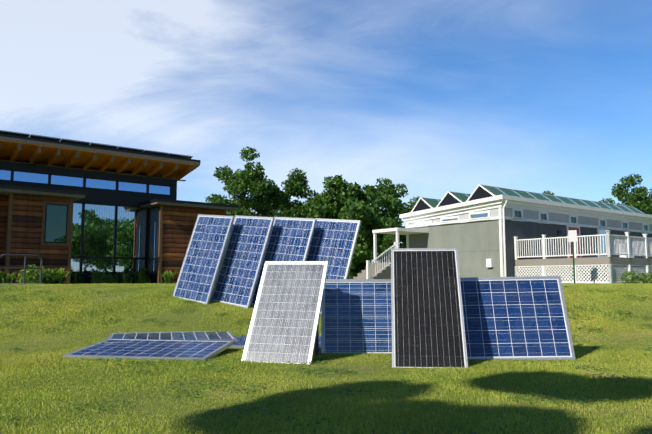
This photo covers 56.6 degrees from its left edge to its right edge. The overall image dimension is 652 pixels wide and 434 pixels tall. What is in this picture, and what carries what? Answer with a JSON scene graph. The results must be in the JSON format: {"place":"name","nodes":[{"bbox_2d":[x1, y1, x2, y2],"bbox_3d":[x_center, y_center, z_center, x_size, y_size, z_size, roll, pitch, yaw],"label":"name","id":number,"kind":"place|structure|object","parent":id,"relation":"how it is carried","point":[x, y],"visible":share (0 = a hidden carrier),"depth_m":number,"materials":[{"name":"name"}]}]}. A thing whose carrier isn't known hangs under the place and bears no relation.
{"place":"outdoors","nodes":[
{"label":"outdoors","id":0,"kind":"place"},
{"bbox_2d":[0,283,651,433],"bbox_3d":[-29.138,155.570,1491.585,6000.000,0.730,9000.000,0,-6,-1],"label":"ground","id":1,"kind":"structure","parent":0,"point":[160,321],"depth_m":5.36,"materials":[{"name":"green plant"}]},
{"bbox_2d":[16,264,151,283],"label":"bushes","id":2,"kind":"object","parent":1,"relation":"on","point":[52,279],"visible":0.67,"depth_m":20.78,"materials":[{"name":"green plant"}]},
{"bbox_2d":[0,267,180,283],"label":"bushes","id":3,"kind":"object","parent":1,"relation":"on","point":[76,277],"depth_m":23.22,"materials":[{"name":"green plant"}]},
{"bbox_2d":[0,130,237,284],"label":"timber house","id":4,"kind":"structure","parent":1,"relation":"on","point":[84,207],"depth_m":23.94,"materials":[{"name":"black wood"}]},
{"bbox_2d":[63,339,233,361],"bbox_3d":[-2.069,1.578,7.214,1.690,0.041,1.010,-1,-1,9],"label":"solar panel","id":5,"kind":"object","parent":1,"relation":"on","point":[149,349],"visible":0.94,"depth_m":7.11,"materials":[{"name":"glass"}]},
{"bbox_2d":[104,331,236,343],"bbox_3d":[-2.099,1.638,8.226,1.650,0.041,0.990,2,-4,-15],"label":"solar panel","id":6,"kind":"object","parent":1,"relation":"on","point":[207,335],"visible":0.79,"depth_m":8.26,"materials":[{"name":"glass"}]},
{"bbox_2d":[173,214,234,304],"bbox_3d":[-2.251,0.747,11.066,0.990,1.650,0.040,3,-19,39],"label":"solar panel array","id":7,"kind":"object","parent":1,"relation":"on","point":[199,270],"visible":0.96,"depth_m":11.03,"materials":[{"name":"glass"}]},
{"bbox_2d":[210,215,274,308],"bbox_3d":[-1.500,0.768,10.792,0.990,1.650,0.040,3,-19,39],"label":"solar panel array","id":8,"kind":"object","parent":1,"relation":"on","point":[241,263],"visible":0.98,"depth_m":10.76,"materials":[{"name":"glass"}]},
{"bbox_2d":[205,146,279,224],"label":"tree","id":9,"kind":"object","parent":1,"relation":"on","point":[254,183],"visible":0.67,"depth_m":54.38,"materials":[{"name":"green plant"}]},
{"bbox_2d":[230,335,320,349],"bbox_3d":[-0.658,1.673,8.150,1.650,0.040,0.990,-1,-2,13],"label":"solar panel","id":10,"kind":"object","parent":1,"relation":"on","point":[240,342],"visible":0.06,"depth_m":8.00,"materials":[{"name":"glass"}]},
{"bbox_2d":[266,206,286,216],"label":"tree","id":11,"kind":"object","parent":1,"relation":"on","point":[276,213],"depth_m":75.65,"materials":[{"name":"green plant"}]},
{"bbox_2d":[251,217,316,304],"bbox_3d":[-0.750,0.793,10.517,0.990,1.650,0.040,3,-19,39],"label":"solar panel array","id":12,"kind":"object","parent":1,"relation":"on","point":[290,239],"visible":0.56,"depth_m":10.61,"materials":[{"name":"glass"}]},
{"bbox_2d":[241,261,328,363],"bbox_3d":[-0.447,1.069,6.854,0.790,1.310,0.040,-1,-36,16],"label":"solar panel","id":13,"kind":"object","parent":1,"relation":"on","point":[284,323],"visible":0.98,"depth_m":6.82,"materials":[{"name":"glass"}]},
{"bbox_2d":[270,168,318,217],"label":"tree","id":14,"kind":"object","parent":1,"relation":"on","point":[297,185],"visible":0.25,"depth_m":56.72,"materials":[{"name":"green plant"}]},
{"bbox_2d":[315,324,318,355],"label":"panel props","id":15,"kind":"object","parent":1,"relation":"on","point":[317,345],"depth_m":7.12,"materials":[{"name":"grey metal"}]},
{"bbox_2d":[306,218,361,313],"bbox_3d":[0.001,0.821,10.243,0.990,1.650,0.042,3,-18,39],"label":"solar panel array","id":16,"kind":"object","parent":1,"relation":"on","point":[333,242],"visible":0.54,"depth_m":10.25,"materials":[{"name":"glass"}]},
{"bbox_2d":[306,175,396,278],"bbox_3d":[1.450,0.940,38.101,5.693,7.162,5.017,-5,-8,42],"label":"tree","id":17,"kind":"object","parent":1,"relation":"on","point":[339,200],"visible":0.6,"depth_m":37.34,"materials":[{"name":"green plant"}]},
{"bbox_2d":[321,279,391,353],"bbox_3d":[0.753,1.224,7.404,1.620,0.930,0.041,0,-16,-1],"label":"solar panel","id":18,"kind":"object","parent":1,"relation":"on","point":[356,315],"visible":0.52,"depth_m":7.38,"materials":[{"name":"glass"}]},
{"bbox_2d":[349,259,372,276],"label":"tree","id":19,"kind":"object","parent":1,"relation":"on","point":[355,268],"visible":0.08,"depth_m":65.62,"materials":[{"name":"green plant"}]},
{"bbox_2d":[358,177,420,262],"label":"tree","id":20,"kind":"object","parent":1,"relation":"on","point":[388,200],"visible":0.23,"depth_m":53.27,"materials":[{"name":"green plant"}]},
{"bbox_2d":[379,217,404,261],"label":"tree","id":21,"kind":"object","parent":1,"relation":"on","point":[400,219],"depth_m":81.17,"materials":[{"name":"green plant"}]},
{"bbox_2d":[391,248,467,368],"bbox_3d":[1.091,0.964,6.554,0.760,1.480,0.040,-1,-37,6],"label":"black solar panel","id":22,"kind":"object","parent":1,"relation":"on","point":[428,328],"visible":0.92,"depth_m":6.51,"materials":[{"name":"glass"}]},
{"bbox_2d":[460,276,575,359],"bbox_3d":[1.940,1.165,6.983,1.660,0.990,0.040,-1,-27,3],"label":"solar panel","id":23,"kind":"object","parent":1,"relation":"on","point":[519,318],"visible":0.71,"depth_m":6.95,"materials":[{"name":"glass"}]},
{"bbox_2d":[543,191,554,194],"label":"tree","id":24,"kind":"object","parent":1,"relation":"on","point":[549,192],"depth_m":81.61,"materials":[{"name":"green plant"}]},
{"bbox_2d":[568,230,576,283],"bbox_3d":[9.862,1.633,24.114,0.320,2.250,0.076,-2,-6,19],"label":"sign post","id":25,"kind":"object","parent":1,"relation":"on","point":[572,236],"visible":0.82,"depth_m":24.15,"materials":[{"name":"white metal"}]},
{"bbox_2d":[598,174,651,214],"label":"tree","id":26,"kind":"object","parent":1,"relation":"on","point":[636,199],"visible":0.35,"depth_m":72.47,"materials":[{"name":"green plant"}]},
{"bbox_2d":[621,271,651,283],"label":"deck shrubs","id":27,"kind":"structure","parent":1,"relation":"on","point":[631,274],"depth_m":24.93,"materials":[{"name":"green plant"}]},
{"bbox_2d":[0,0,651,263],"label":"sky","id":28,"kind":"structure","parent":0,"point":[433,98],"materials":[{"name":"blue"}]},
{"bbox_2d":[353,184,651,283],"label":"stucco house","id":29,"kind":"structure","parent":0,"point":[488,231],"depth_m":29.68,"materials":[{"name":"white paint"}]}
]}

